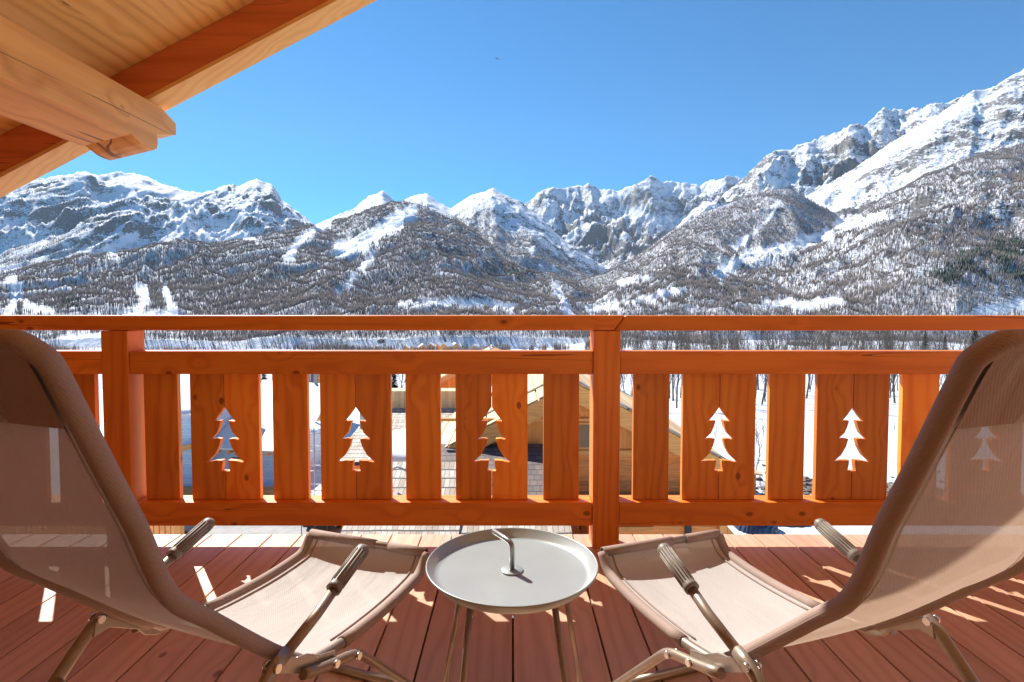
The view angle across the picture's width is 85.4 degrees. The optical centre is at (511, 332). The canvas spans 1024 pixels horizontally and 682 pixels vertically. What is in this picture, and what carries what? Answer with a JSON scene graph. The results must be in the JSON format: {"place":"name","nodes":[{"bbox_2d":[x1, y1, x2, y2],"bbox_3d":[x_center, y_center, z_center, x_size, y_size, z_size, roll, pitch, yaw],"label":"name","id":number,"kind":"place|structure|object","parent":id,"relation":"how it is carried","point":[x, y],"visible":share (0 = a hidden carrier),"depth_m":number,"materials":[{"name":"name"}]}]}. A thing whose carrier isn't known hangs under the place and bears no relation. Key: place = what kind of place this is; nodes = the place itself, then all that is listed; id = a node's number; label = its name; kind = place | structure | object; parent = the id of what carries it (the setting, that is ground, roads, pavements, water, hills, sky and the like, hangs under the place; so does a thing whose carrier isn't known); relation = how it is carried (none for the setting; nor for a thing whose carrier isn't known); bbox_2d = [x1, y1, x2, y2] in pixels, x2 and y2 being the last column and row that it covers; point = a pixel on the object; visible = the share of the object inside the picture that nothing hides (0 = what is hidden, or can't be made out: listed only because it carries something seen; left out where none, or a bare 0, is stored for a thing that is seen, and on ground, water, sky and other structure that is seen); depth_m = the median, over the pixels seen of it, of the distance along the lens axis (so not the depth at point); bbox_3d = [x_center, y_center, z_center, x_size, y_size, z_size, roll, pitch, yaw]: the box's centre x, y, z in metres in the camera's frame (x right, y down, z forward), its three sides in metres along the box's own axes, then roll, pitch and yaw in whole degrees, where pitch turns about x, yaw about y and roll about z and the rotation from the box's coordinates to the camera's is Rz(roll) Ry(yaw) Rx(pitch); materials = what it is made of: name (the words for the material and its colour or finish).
{"place":"outdoors","nodes":[
{"label":"outdoors","id":0,"kind":"place"},
{"bbox_2d":[186,526,341,534],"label":"road","id":1,"kind":"structure","parent":0,"point":[242,530],"depth_m":28.56,"materials":[{"name":"white snow"}]},
{"bbox_2d":[153,526,194,533],"bbox_3d":[-17.895,9.453,27.317,4.248,1.460,1.820,-1,3,-28],"label":"parked car","id":2,"kind":"object","parent":1,"relation":"on","point":[188,528],"visible":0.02,"depth_m":27.32,"materials":[{"name":"blue paint"}]},
{"bbox_2d":[301,427,327,533],"bbox_3d":[-9.950,7.415,28.331,1.500,5.400,1.050,0,2,0],"label":"scaffold","id":3,"kind":"object","parent":1,"relation":"on","point":[314,451],"visible":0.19,"depth_m":27.81,"materials":[{"name":"metal"}]},
{"bbox_2d":[303,485,341,527],"bbox_3d":[-9.750,9.098,30.112,1.820,1.899,4.380,0,2,0],"label":"parked van","id":4,"kind":"object","parent":1,"relation":"on","point":[317,492],"visible":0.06,"depth_m":28.51,"materials":[{"name":"white paint"}]},
{"bbox_2d":[0,69,1023,389],"bbox_3d":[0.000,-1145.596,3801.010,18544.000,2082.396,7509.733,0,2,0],"label":"mountain terrain","id":5,"kind":"structure","parent":0,"point":[850,173],"depth_m":2970.38,"materials":[{"name":"white snow"}]},
{"bbox_2d":[392,374,398,387],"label":"conifer tree","id":6,"kind":"object","parent":5,"relation":"on","point":[394,381],"visible":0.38,"depth_m":95.34,"materials":[{"name":"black plant"}]},
{"bbox_2d":[435,342,441,349],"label":"distant chalet","id":7,"kind":"object","parent":5,"relation":"on","point":[439,346],"visible":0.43,"depth_m":637.23,"materials":[{"name":"brown wood"}]},
{"bbox_2d":[440,342,453,349],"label":"distant chalet","id":8,"kind":"object","parent":5,"relation":"on","point":[446,344],"visible":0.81,"depth_m":613.12,"materials":[{"name":"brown wood"}]},
{"bbox_2d":[0,143,1023,349],"bbox_3d":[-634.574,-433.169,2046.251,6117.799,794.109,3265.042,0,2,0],"label":"larch forest","id":9,"kind":"object","parent":5,"relation":"on","point":[278,298],"visible":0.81,"depth_m":1137.87,"materials":[{"name":"grey plant"}]},
{"bbox_2d":[78,331,995,397],"bbox_3d":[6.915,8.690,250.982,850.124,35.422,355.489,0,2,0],"label":"bare woodland","id":10,"kind":"object","parent":5,"relation":"on","point":[736,343],"visible":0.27,"depth_m":100.44,"materials":[{"name":"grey plant"}]},
{"bbox_2d":[58,232,1023,308],"bbox_3d":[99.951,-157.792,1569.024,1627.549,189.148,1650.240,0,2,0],"label":"conifer stands","id":11,"kind":"object","parent":5,"relation":"on","point":[1006,269],"visible":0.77,"depth_m":857.39,"materials":[{"name":"plant"}]},
{"bbox_2d":[920,331,929,349],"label":"conifer tree","id":12,"kind":"object","parent":5,"relation":"on","point":[925,340],"visible":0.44,"depth_m":190.03,"materials":[{"name":"grey plant"}]},
{"bbox_2d":[970,331,979,343],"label":"conifer tree","id":13,"kind":"object","parent":5,"relation":"on","point":[974,334],"visible":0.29,"depth_m":175.10,"materials":[{"name":"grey plant"}]},
{"bbox_2d":[99,383,941,534],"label":"snow ground","id":14,"kind":"structure","parent":0,"point":[850,452],"depth_m":50.52,"materials":[{"name":"white snow"}]},
{"bbox_2d":[150,526,183,534],"bbox_3d":[-9.480,7.283,13.388,4.440,6.900,2.250,0,2,0],"label":"slatted screen","id":15,"kind":"object","parent":14,"relation":"on","point":[177,529],"depth_m":12.17,"materials":[{"name":"brown wood"}]},
{"bbox_2d":[180,374,320,493],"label":"wrapped house","id":16,"kind":"structure","parent":14,"relation":"on","point":[226,452],"depth_m":36.29,"materials":[{"name":"white paint"}]},
{"bbox_2d":[261,374,267,381],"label":"conifer tree","id":17,"kind":"object","parent":14,"relation":"on","point":[263,377],"visible":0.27,"depth_m":90.27,"materials":[{"name":"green plant"}]},
{"bbox_2d":[310,374,313,382],"bbox_3d":[-15.750,6.174,43.793,0.247,6.600,0.260,0,2,0],"label":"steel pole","id":18,"kind":"object","parent":14,"relation":"on","point":[311,378],"depth_m":43.59,"materials":[{"name":"grey metal"}]},
{"bbox_2d":[309,374,319,420],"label":"grey house","id":19,"kind":"structure","parent":14,"relation":"on","point":[315,378],"depth_m":53.06,"materials":[{"name":"paint"}]},
{"bbox_2d":[340,388,455,527],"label":"snowy shingle house","id":20,"kind":"structure","parent":14,"relation":"on","point":[356,452],"depth_m":23.39,"materials":[{"name":"white snow"}]},
{"bbox_2d":[396,335,406,387],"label":"bare tree","id":21,"kind":"object","parent":14,"relation":"on","point":[402,379],"visible":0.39,"depth_m":68.04,"materials":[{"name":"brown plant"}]},
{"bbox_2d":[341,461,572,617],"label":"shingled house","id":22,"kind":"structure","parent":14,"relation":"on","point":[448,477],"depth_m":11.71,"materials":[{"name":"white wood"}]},
{"bbox_2d":[441,344,500,387],"bbox_3d":[-1.810,5.381,37.206,11.120,8.730,9.104,0,2,0],"label":"orange chalet","id":23,"kind":"object","parent":14,"relation":"on","point":[447,380],"visible":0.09,"depth_m":33.15,"materials":[{"name":"brown wood"}]},
{"bbox_2d":[441,444,542,494],"bbox_3d":[-0.975,7.195,16.472,4.050,6.820,4.322,0,2,0],"label":"slate lean to","id":24,"kind":"object","parent":14,"relation":"on","point":[491,452],"depth_m":17.32,"materials":[{"name":"grey stone"}]},
{"bbox_2d":[528,334,537,349],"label":"bare tree","id":25,"kind":"object","parent":14,"relation":"on","point":[532,346],"visible":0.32,"depth_m":73.44,"materials":[{"name":"grey plant"}]},
{"bbox_2d":[441,374,729,535],"bbox_3d":[2.113,5.770,23.274,10.826,9.106,10.150,0,2,0],"label":"gable chalet","id":26,"kind":"object","parent":14,"relation":"on","point":[491,433],"visible":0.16,"depth_m":18.67,"materials":[{"name":"brown wood"}]},
{"bbox_2d":[579,422,589,448],"bbox_3d":[2.750,3.463,18.624,1.400,0.900,0.130,0,2,0],"label":"window","id":27,"kind":"structure","parent":26,"relation":"in","point":[584,427],"depth_m":18.56,"materials":[{"name":"grey wood"}]},
{"bbox_2d":[620,331,626,391],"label":"bare tree","id":28,"kind":"object","parent":14,"relation":"on","point":[621,374],"visible":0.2,"depth_m":69.39,"materials":[{"name":"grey plant"}]},
{"bbox_2d":[626,331,640,378],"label":"bare tree","id":29,"kind":"object","parent":14,"relation":"on","point":[632,344],"visible":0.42,"depth_m":68.09,"materials":[{"name":"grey plant"}]},
{"bbox_2d":[631,331,648,395],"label":"bare tree","id":30,"kind":"object","parent":14,"relation":"on","point":[641,347],"visible":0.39,"depth_m":78.61,"materials":[{"name":"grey plant"}]},
{"bbox_2d":[579,494,733,534],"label":"timber terrace","id":31,"kind":"structure","parent":14,"relation":"on","point":[632,530],"depth_m":16.55,"materials":[{"name":"brown wood"}]},
{"bbox_2d":[660,306,679,397],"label":"bare tree","id":32,"kind":"object","parent":14,"relation":"on","point":[667,346],"visible":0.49,"depth_m":75.99,"materials":[{"name":"grey plant"}]},
{"bbox_2d":[658,296,688,400],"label":"bare tree","id":33,"kind":"object","parent":14,"relation":"on","point":[676,349],"visible":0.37,"depth_m":73.62,"materials":[{"name":"grey plant"}]},
{"bbox_2d":[672,305,689,407],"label":"bare tree","id":34,"kind":"object","parent":14,"relation":"on","point":[679,312],"visible":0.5,"depth_m":67.31,"materials":[{"name":"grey plant"}]},
{"bbox_2d":[679,333,691,397],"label":"bare tree","id":35,"kind":"object","parent":14,"relation":"on","point":[687,348],"visible":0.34,"depth_m":75.28,"materials":[{"name":"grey plant"}]},
{"bbox_2d":[677,311,695,349],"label":"bare tree","id":36,"kind":"object","parent":14,"relation":"on","point":[686,340],"visible":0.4,"depth_m":65.81,"materials":[{"name":"grey plant"}]},
{"bbox_2d":[692,304,715,349],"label":"bare tree","id":37,"kind":"object","parent":14,"relation":"on","point":[705,343],"visible":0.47,"depth_m":74.67,"materials":[{"name":"grey plant"}]},
{"bbox_2d":[710,308,731,349],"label":"bare tree","id":38,"kind":"object","parent":14,"relation":"on","point":[719,341],"visible":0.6,"depth_m":66.99,"materials":[{"name":"grey plant"}]},
{"bbox_2d":[721,331,736,349],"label":"bare tree","id":39,"kind":"object","parent":14,"relation":"on","point":[729,342],"visible":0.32,"depth_m":67.81,"materials":[{"name":"grey plant"}]},
{"bbox_2d":[734,526,779,534],"bbox_3d":[12.600,9.621,28.622,2.200,1.128,2.000,0,2,0],"label":"tarpaulin heap","id":40,"kind":"object","parent":14,"relation":"on","point":[752,530],"visible":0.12,"depth_m":27.83,"materials":[{"name":"blue plastic"}]},
{"bbox_2d":[755,421,760,443],"bbox_3d":[20.936,8.659,47.423,0.671,2.561,0.672,0,2,0],"label":"bare shrub","id":41,"kind":"object","parent":14,"relation":"on","point":[756,430],"visible":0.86,"depth_m":47.39,"materials":[{"name":"grey plant"}]},
{"bbox_2d":[754,469,762,494],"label":"timber shed","id":42,"kind":"structure","parent":14,"relation":"on","point":[758,473],"depth_m":33.40,"materials":[{"name":"brown wood"}]},
{"bbox_2d":[755,447,762,469],"bbox_3d":[17.011,8.977,38.344,0.616,2.348,0.615,-1,3,-28],"label":"bare shrub","id":43,"kind":"object","parent":14,"relation":"on","point":[758,459],"visible":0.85,"depth_m":38.33,"materials":[{"name":"grey plant"}]},
{"bbox_2d":[747,296,774,394],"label":"bare tree","id":44,"kind":"object","parent":14,"relation":"on","point":[762,341],"visible":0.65,"depth_m":73.52,"materials":[{"name":"grey plant"}]},
{"bbox_2d":[753,300,768,389],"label":"bare tree","id":45,"kind":"object","parent":14,"relation":"on","point":[760,347],"visible":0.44,"depth_m":83.07,"materials":[{"name":"grey plant"}]},
{"bbox_2d":[758,471,764,494],"bbox_3d":[15.047,9.276,33.479,0.504,1.921,0.503,0,2,3],"label":"bare shrub","id":46,"kind":"object","parent":14,"relation":"on","point":[761,487],"visible":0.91,"depth_m":33.45,"materials":[{"name":"grey plant"}]},
{"bbox_2d":[760,336,775,401],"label":"bare tree","id":47,"kind":"object","parent":14,"relation":"on","point":[765,376],"visible":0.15,"depth_m":70.89,"materials":[{"name":"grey plant"}]},
{"bbox_2d":[756,307,785,404],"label":"bare tree","id":48,"kind":"object","parent":14,"relation":"on","point":[770,346],"visible":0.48,"depth_m":68.46,"materials":[{"name":"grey plant"}]},
{"bbox_2d":[771,307,787,349],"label":"bare tree","id":49,"kind":"object","parent":14,"relation":"on","point":[779,340],"visible":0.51,"depth_m":78.56,"materials":[{"name":"grey plant"}]},
{"bbox_2d":[790,307,806,349],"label":"bare tree","id":50,"kind":"object","parent":14,"relation":"on","point":[797,339],"visible":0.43,"depth_m":78.13,"materials":[{"name":"grey plant"}]},
{"bbox_2d":[802,331,817,388],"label":"bare tree","id":51,"kind":"object","parent":14,"relation":"on","point":[808,349],"visible":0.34,"depth_m":85.89,"materials":[{"name":"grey plant"}]},
{"bbox_2d":[801,304,820,398],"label":"bare tree","id":52,"kind":"object","parent":14,"relation":"on","point":[809,335],"visible":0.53,"depth_m":73.19,"materials":[{"name":"grey plant"}]},
{"bbox_2d":[818,298,844,349],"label":"bare tree","id":53,"kind":"object","parent":14,"relation":"on","point":[828,337],"visible":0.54,"depth_m":66.99,"materials":[{"name":"grey plant"}]},
{"bbox_2d":[848,331,866,349],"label":"bare tree","id":54,"kind":"object","parent":14,"relation":"on","point":[858,332],"visible":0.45,"depth_m":72.42,"materials":[{"name":"grey plant"}]},
{"bbox_2d":[853,331,869,349],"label":"bare tree","id":55,"kind":"object","parent":14,"relation":"on","point":[862,341],"visible":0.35,"depth_m":69.88,"materials":[{"name":"grey plant"}]},
{"bbox_2d":[864,290,896,349],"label":"bare tree","id":56,"kind":"object","parent":14,"relation":"on","point":[884,339],"visible":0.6,"depth_m":68.19,"materials":[{"name":"grey plant"}]},
{"bbox_2d":[876,332,893,349],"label":"bare tree","id":57,"kind":"object","parent":14,"relation":"on","point":[886,340],"visible":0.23,"depth_m":72.13,"materials":[{"name":"grey plant"}]},
{"bbox_2d":[881,298,907,402],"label":"bare tree","id":58,"kind":"object","parent":14,"relation":"on","point":[888,346],"visible":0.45,"depth_m":70.37,"materials":[{"name":"grey plant"}]},
{"bbox_2d":[886,293,920,391],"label":"bare tree","id":59,"kind":"object","parent":14,"relation":"on","point":[905,332],"visible":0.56,"depth_m":81.60,"materials":[{"name":"grey plant"}]},
{"bbox_2d":[37,0,1023,224],"label":"sky","id":60,"kind":"structure","parent":0,"point":[402,99],"materials":[{"name":"blue"}]},
{"bbox_2d":[756,464,894,494],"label":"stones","id":61,"kind":"object","parent":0,"point":[807,486],"visible":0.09,"depth_m":35.74,"materials":[{"name":"stone"}]},
{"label":"deck joists","id":62,"kind":"structure","parent":0,"visible":0},
{"bbox_2d":[0,534,1023,681],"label":"balcony deck","id":63,"kind":"structure","parent":62,"relation":"on","point":[617,635],"depth_m":1.82,"materials":[{"name":"brown wood"}]},
{"bbox_2d":[0,329,429,681],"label":"recliner","id":64,"kind":"object","parent":63,"relation":"on","point":[74,525],"visible":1,"depth_m":0.94,"materials":[{"name":"fabric"}]},
{"bbox_2d":[162,542,860,542],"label":"deck screws","id":65,"kind":"object","parent":63,"relation":"on","point":[443,542],"visible":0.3,"depth_m":2.57,"materials":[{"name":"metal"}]},
{"bbox_2d":[426,528,597,681],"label":"side table","id":66,"kind":"object","parent":63,"relation":"on","point":[511,570],"visible":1,"depth_m":1.43,"materials":[{"name":"paint"}]},
{"bbox_2d":[0,315,1023,547],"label":"balcony railing","id":67,"kind":"object","parent":63,"relation":"on","point":[141,386],"visible":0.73,"depth_m":2.52,"materials":[{"name":"brown wood"}]},
{"bbox_2d":[598,329,1023,681],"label":"recliner","id":68,"kind":"object","parent":63,"relation":"on","point":[947,528],"visible":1,"depth_m":0.93,"materials":[{"name":"fabric"}]},
{"bbox_2d":[471,618,555,681],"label":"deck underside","id":69,"kind":"object","parent":62,"relation":"attached to","point":[513,649],"visible":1,"depth_m":2.27,"materials":[{"name":"brown wood"}]},
{"bbox_3d":[0.250,4.494,-1.465,14.500,13.300,0.200,0,2,0],"label":"house wall","id":70,"kind":"object","parent":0,"visible":0},
{"bbox_2d":[0,0,375,197],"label":"roof overhang","id":71,"kind":"object","parent":70,"relation":"attached to","point":[110,80],"visible":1,"depth_m":2.21,"materials":[{"name":"brown wood"}]}
]}

